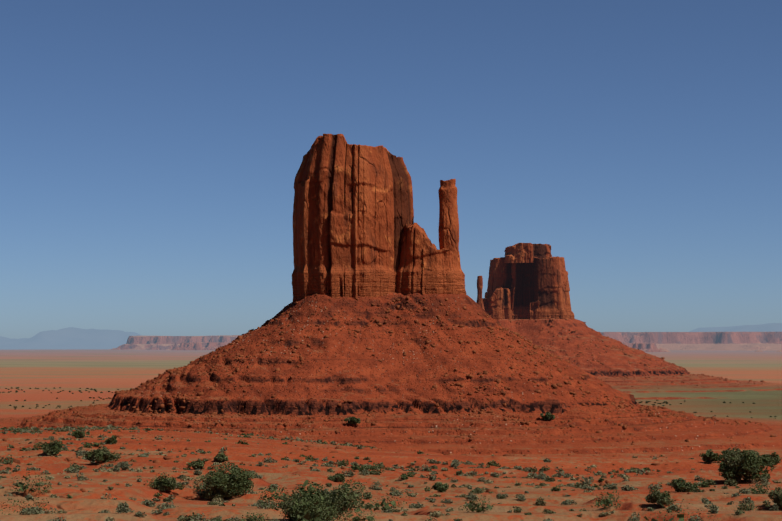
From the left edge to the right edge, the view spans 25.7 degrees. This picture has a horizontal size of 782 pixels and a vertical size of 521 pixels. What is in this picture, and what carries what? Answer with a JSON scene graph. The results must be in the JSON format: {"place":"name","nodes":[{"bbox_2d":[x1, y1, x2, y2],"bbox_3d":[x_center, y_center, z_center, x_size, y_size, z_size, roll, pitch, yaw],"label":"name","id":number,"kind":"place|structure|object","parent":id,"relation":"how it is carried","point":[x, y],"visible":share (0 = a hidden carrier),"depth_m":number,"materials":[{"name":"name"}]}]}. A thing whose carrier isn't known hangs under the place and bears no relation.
{"place":"outdoors","nodes":[
{"label":"outdoors","id":0,"kind":"place"},
{"bbox_2d":[0,327,141,349],"bbox_3d":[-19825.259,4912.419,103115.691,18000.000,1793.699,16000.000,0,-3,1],"label":"mountains","id":1,"kind":"structure","parent":0,"point":[71,338],"depth_m":99480.61,"materials":[{"name":"blue stone"}]},
{"bbox_2d":[0,349,781,520],"bbox_3d":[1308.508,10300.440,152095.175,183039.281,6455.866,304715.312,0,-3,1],"label":"ground","id":2,"kind":"structure","parent":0,"point":[104,371],"depth_m":302.82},
{"bbox_2d":[33,440,62,454],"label":"shrub","id":3,"kind":"object","parent":2,"relation":"on","point":[53,447],"visible":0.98,"depth_m":314.55,"materials":[{"name":"green plant"}]},
{"bbox_2d":[0,387,131,409],"bbox_3d":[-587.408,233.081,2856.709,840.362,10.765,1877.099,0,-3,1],"label":"shrub belt","id":4,"kind":"object","parent":2,"relation":"on","point":[15,407],"visible":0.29,"depth_m":3266.09,"materials":[{"name":"green plant"}]},
{"bbox_2d":[71,430,89,437],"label":"juniper","id":5,"kind":"object","parent":2,"relation":"on","point":[78,434],"visible":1,"depth_m":543.01,"materials":[{"name":"green plant"}]},
{"bbox_2d":[84,445,120,461],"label":"shrub","id":6,"kind":"object","parent":2,"relation":"on","point":[104,454],"visible":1,"depth_m":260.43,"materials":[{"name":"green plant"}]},
{"bbox_2d":[104,435,117,443],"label":"juniper","id":7,"kind":"object","parent":2,"relation":"on","point":[112,440],"visible":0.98,"depth_m":432.14,"materials":[{"name":"green plant"}]},
{"bbox_2d":[149,475,184,491],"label":"shrub","id":8,"kind":"object","parent":2,"relation":"on","point":[163,483],"visible":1,"depth_m":168.69,"materials":[{"name":"green plant"}]},
{"bbox_2d":[109,335,238,349],"bbox_3d":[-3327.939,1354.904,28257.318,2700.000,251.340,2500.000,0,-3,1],"label":"mesa","id":9,"kind":"structure","parent":2,"relation":"on","point":[150,342],"depth_m":27384.08,"materials":[{"name":"brown stone"}]},
{"bbox_2d":[184,458,204,469],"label":"juniper","id":10,"kind":"object","parent":2,"relation":"on","point":[198,464],"visible":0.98,"depth_m":241.12,"materials":[{"name":"green plant"}]},
{"bbox_2d":[171,342,230,349],"bbox_3d":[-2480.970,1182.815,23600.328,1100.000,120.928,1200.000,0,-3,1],"label":"mesa","id":11,"kind":"structure","parent":2,"relation":"on","point":[200,346],"depth_m":23068.68,"materials":[{"name":"brown stone"}]},
{"bbox_2d":[214,453,228,461],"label":"juniper","id":12,"kind":"object","parent":2,"relation":"on","point":[219,457],"visible":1,"depth_m":277.95,"materials":[{"name":"green plant"}]},
{"bbox_2d":[192,461,253,498],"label":"shrub","id":13,"kind":"object","parent":2,"relation":"on","point":[222,483],"visible":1,"depth_m":168.63,"materials":[{"name":"green plant"}]},
{"bbox_2d":[258,479,365,520],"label":"shrub","id":14,"kind":"object","parent":2,"relation":"on","point":[344,495],"visible":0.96,"depth_m":120.05,"materials":[{"name":"green plant"}]},
{"bbox_2d":[327,473,344,481],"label":"juniper","id":15,"kind":"object","parent":2,"relation":"on","point":[337,477],"visible":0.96,"depth_m":245.31,"materials":[{"name":"green plant"}]},
{"bbox_2d":[0,426,769,520],"bbox_3d":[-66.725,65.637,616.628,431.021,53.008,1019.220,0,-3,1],"label":"dark green shrubs","id":16,"kind":"object","parent":2,"relation":"on","point":[603,502],"visible":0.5,"depth_m":155.24,"materials":[{"name":"green plant"}]},
{"bbox_2d":[0,427,777,520],"bbox_3d":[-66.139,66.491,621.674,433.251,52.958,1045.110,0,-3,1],"label":"dry grass shrubs","id":17,"kind":"object","parent":2,"relation":"on","point":[432,514],"depth_m":235.68,"materials":[{"name":"green plant"}]},
{"bbox_2d":[0,424,778,520],"bbox_3d":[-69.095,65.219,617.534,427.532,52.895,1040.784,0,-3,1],"label":"sage shrubs","id":18,"kind":"object","parent":2,"relation":"on","point":[124,465],"visible":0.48,"depth_m":223.06,"materials":[{"name":"green plant"}]},
{"bbox_2d":[0,293,781,457],"bbox_3d":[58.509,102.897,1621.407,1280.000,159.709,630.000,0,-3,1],"label":"talus slope","id":19,"kind":"structure","parent":2,"relation":"on","point":[353,367],"depth_m":1630.94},
{"bbox_2d":[344,417,360,423],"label":"juniper","id":20,"kind":"object","parent":19,"relation":"on","point":[352,420],"visible":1,"depth_m":1533.18,"materials":[{"name":"green plant"}]},
{"bbox_2d":[292,134,466,302],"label":"butte","id":21,"kind":"object","parent":19,"relation":"on","point":[358,230],"visible":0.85,"depth_m":1781.12,"materials":[{"name":"stone"}]},
{"bbox_2d":[0,293,775,447],"bbox_3d":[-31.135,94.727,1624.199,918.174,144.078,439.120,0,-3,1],"label":"boulders","id":22,"kind":"object","parent":19,"relation":"on","point":[367,420],"visible":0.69,"depth_m":1671.35,"materials":[{"name":"brown stone"}]},
{"bbox_2d":[540,411,554,419],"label":"juniper","id":23,"kind":"object","parent":19,"relation":"on","point":[548,416],"visible":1,"depth_m":1572.18,"materials":[{"name":"green plant"}]},
{"bbox_2d":[0,426,781,520],"bbox_3d":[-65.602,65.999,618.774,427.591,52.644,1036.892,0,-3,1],"label":"olive shrubs","id":24,"kind":"object","parent":2,"relation":"on","point":[540,502],"visible":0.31,"depth_m":232.58,"materials":[{"name":"green plant"}]},
{"bbox_2d":[2,426,779,510],"bbox_3d":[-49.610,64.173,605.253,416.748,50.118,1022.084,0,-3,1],"label":"grass tufts","id":25,"kind":"object","parent":2,"relation":"on","point":[36,493],"visible":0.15,"depth_m":310.62,"materials":[{"name":"green plant"}]},
{"bbox_2d":[424,482,448,491],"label":"juniper","id":26,"kind":"object","parent":2,"relation":"on","point":[439,486],"visible":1,"depth_m":209.90,"materials":[{"name":"green plant"}]},
{"bbox_2d":[498,318,781,399],"bbox_3d":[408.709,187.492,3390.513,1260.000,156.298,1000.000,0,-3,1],"label":"talus slope","id":27,"kind":"structure","parent":2,"relation":"on","point":[616,360],"depth_m":3381.59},
{"bbox_2d":[476,243,574,319],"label":"butte","id":28,"kind":"object","parent":27,"relation":"on","point":[530,281],"visible":0.65,"depth_m":3564.57,"materials":[{"name":"stone"}]},
{"bbox_2d":[500,318,779,388],"bbox_3d":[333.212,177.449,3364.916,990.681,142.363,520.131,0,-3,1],"label":"boulders","id":29,"kind":"object","parent":27,"relation":"on","point":[629,362],"visible":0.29,"depth_m":3449.72,"materials":[{"name":"brown stone"}]},
{"bbox_2d":[622,343,669,351],"bbox_3d":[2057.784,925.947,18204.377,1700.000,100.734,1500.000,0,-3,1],"label":"mesa","id":30,"kind":"structure","parent":2,"relation":"on","point":[648,347],"depth_m":17628.85,"materials":[{"name":"brown stone"}]},
{"bbox_2d":[645,488,673,504],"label":"shrub","id":31,"kind":"object","parent":2,"relation":"on","point":[657,496],"visible":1,"depth_m":161.69,"materials":[{"name":"green plant"}]},
{"bbox_2d":[670,478,699,491],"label":"juniper","id":32,"kind":"object","parent":2,"relation":"on","point":[678,485],"visible":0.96,"depth_m":206.39,"materials":[{"name":"green plant"}]},
{"bbox_2d":[600,332,781,350],"bbox_3d":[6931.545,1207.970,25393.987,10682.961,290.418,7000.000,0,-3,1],"label":"mesa","id":33,"kind":"structure","parent":2,"relation":"on","point":[741,341],"depth_m":23158.39,"materials":[{"name":"brown stone"}]},
{"bbox_2d":[638,400,776,418],"bbox_3d":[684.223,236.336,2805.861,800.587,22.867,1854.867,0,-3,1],"label":"shrub belt","id":34,"kind":"object","parent":2,"relation":"on","point":[666,402],"visible":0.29,"depth_m":2677.98,"materials":[{"name":"green plant"}]},
{"bbox_2d":[699,449,720,462],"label":"juniper","id":35,"kind":"object","parent":2,"relation":"on","point":[709,456],"visible":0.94,"depth_m":398.61,"materials":[{"name":"green plant"}]},
{"bbox_2d":[717,447,775,482],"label":"shrub","id":36,"kind":"object","parent":2,"relation":"on","point":[737,464],"visible":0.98,"depth_m":244.61,"materials":[{"name":"green plant"}]},
{"bbox_2d":[758,452,780,465],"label":"juniper","id":37,"kind":"object","parent":2,"relation":"on","point":[775,457],"visible":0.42,"depth_m":391.74,"materials":[{"name":"green plant"}]},
{"bbox_2d":[763,487,781,507],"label":"juniper","id":38,"kind":"object","parent":2,"relation":"on","point":[777,496],"visible":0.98,"depth_m":161.07,"materials":[{"name":"green plant"}]},
{"bbox_2d":[0,0,781,338],"label":"sky","id":39,"kind":"structure","parent":0,"point":[152,152],"materials":[{"name":"blue"}]},
{"bbox_2d":[689,323,781,331],"bbox_3d":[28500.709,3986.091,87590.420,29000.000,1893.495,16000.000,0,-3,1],"label":"mountains","id":40,"kind":"structure","parent":0,"point":[772,327],"depth_m":83530.10,"materials":[{"name":"stone"}]}
]}

